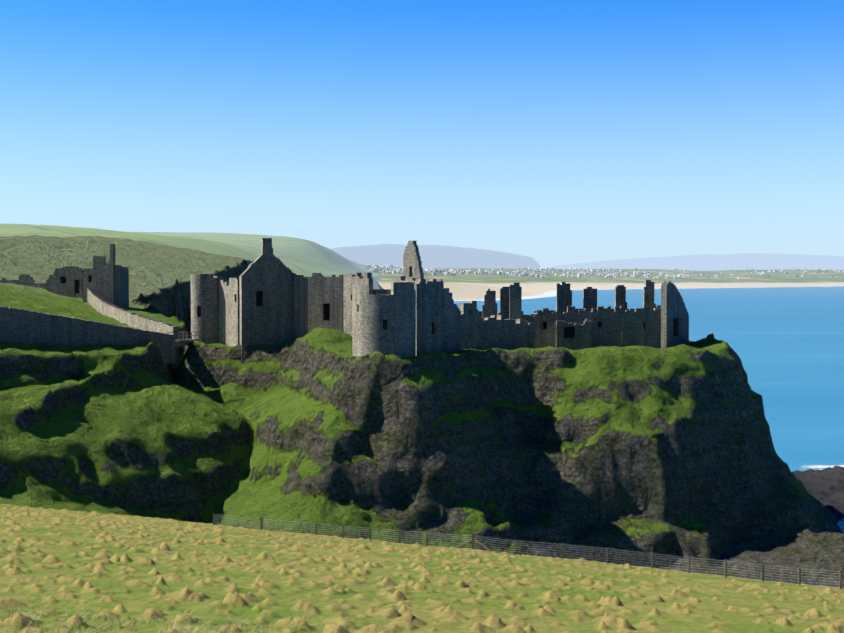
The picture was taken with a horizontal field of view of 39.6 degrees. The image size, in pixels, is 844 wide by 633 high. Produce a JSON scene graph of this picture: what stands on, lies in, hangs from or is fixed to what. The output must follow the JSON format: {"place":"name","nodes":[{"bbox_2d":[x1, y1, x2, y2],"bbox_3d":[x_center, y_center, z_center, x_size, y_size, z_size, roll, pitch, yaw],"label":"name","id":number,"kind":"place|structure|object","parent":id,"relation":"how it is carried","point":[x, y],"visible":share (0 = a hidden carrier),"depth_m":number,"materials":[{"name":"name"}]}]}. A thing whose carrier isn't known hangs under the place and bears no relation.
{"place":"outdoors","nodes":[
{"label":"outdoors","id":0,"kind":"place"},
{"bbox_2d":[0,223,380,288],"bbox_3d":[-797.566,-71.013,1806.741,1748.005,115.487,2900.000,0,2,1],"label":"hills","id":1,"kind":"structure","parent":0,"point":[304,257],"depth_m":1113.95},
{"bbox_2d":[0,604,438,632],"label":"grass","id":2,"kind":"structure","parent":0,"point":[159,631],"depth_m":21.48,"materials":[{"name":"plant"}]},
{"bbox_2d":[0,235,843,587],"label":"castle rock","id":3,"kind":"object","parent":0,"point":[644,453],"visible":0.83,"depth_m":145.43,"materials":[{"name":"rock"},{"name":"grass"}]},
{"bbox_2d":[0,244,178,367],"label":"stone walls","id":4,"kind":"structure","parent":3,"relation":"on","point":[105,291],"depth_m":164.13,"materials":[{"name":"stone"}]},
{"bbox_2d":[61,275,91,292],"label":"windows","id":5,"kind":"structure","parent":4,"relation":"in","point":[77,283],"depth_m":208.62,"materials":[{"name":"black"}]},
{"bbox_2d":[166,331,200,345],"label":"footbridge","id":6,"kind":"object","parent":3,"relation":"on","point":[182,342],"depth_m":168.95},
{"bbox_2d":[191,238,688,359],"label":"castle ruins","id":7,"kind":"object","parent":3,"relation":"on","point":[411,305],"visible":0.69,"depth_m":170.02,"materials":[{"name":"stone"}]},
{"bbox_2d":[198,291,677,337],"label":"windows","id":8,"kind":"structure","parent":7,"relation":"attached to","point":[569,332],"depth_m":182.69,"materials":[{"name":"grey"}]},
{"bbox_2d":[0,504,843,632],"bbox_3d":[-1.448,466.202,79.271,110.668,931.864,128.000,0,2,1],"label":"field ground","id":9,"kind":"structure","parent":0,"point":[53,561],"depth_m":37.98,"materials":[{"name":"green plant"}]},
{"bbox_2d":[213,513,841,589],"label":"fence posts","id":10,"kind":"object","parent":9,"relation":"on","point":[799,577],"visible":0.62,"depth_m":80.48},
{"bbox_2d":[214,514,839,587],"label":"wire fence","id":11,"kind":"object","parent":10,"relation":"attached to","point":[446,544],"visible":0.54,"depth_m":79.30,"materials":[{"name":"grey metal"}]},
{"bbox_2d":[0,0,843,268],"label":"sky","id":12,"kind":"structure","parent":0,"point":[550,132],"materials":[{"name":"blue"}]},
{"bbox_2d":[331,244,540,268],"bbox_3d":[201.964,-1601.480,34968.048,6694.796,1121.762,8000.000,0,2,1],"label":"hill","id":13,"kind":"structure","parent":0,"point":[436,256],"depth_m":32648.44,"materials":[{"name":"blue"}]},
{"bbox_2d":[362,265,843,300],"bbox_3d":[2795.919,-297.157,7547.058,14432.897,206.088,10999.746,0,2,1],"label":"coastal terrain","id":14,"kind":"structure","parent":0,"point":[469,287],"depth_m":7112.76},
{"bbox_2d":[364,264,843,278],"bbox_3d":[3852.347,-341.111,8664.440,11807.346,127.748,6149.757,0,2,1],"label":"town houses","id":15,"kind":"structure","parent":14,"relation":"on","point":[380,268],"depth_m":8479.94,"materials":[{"name":"white"}]},
{"bbox_2d":[454,286,843,532],"bbox_3d":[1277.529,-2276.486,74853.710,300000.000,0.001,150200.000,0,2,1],"label":"sea water","id":16,"kind":"structure","parent":0,"point":[786,344],"depth_m":723.36,"materials":[{"name":"blue liquid"}]},
{"bbox_2d":[791,465,843,520],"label":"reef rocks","id":17,"kind":"object","parent":16,"relation":"in","point":[825,487],"visible":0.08,"depth_m":218.00,"materials":[{"name":"grey stone"}]},
{"bbox_2d":[801,465,843,529],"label":"sea foam","id":18,"kind":"object","parent":16,"relation":"on","point":[840,524],"visible":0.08,"depth_m":247.94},
{"bbox_2d":[544,253,843,270],"bbox_3d":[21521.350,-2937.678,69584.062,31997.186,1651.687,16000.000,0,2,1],"label":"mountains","id":19,"kind":"structure","parent":0,"point":[739,261],"depth_m":65197.63,"materials":[{"name":"blue"}]}
]}

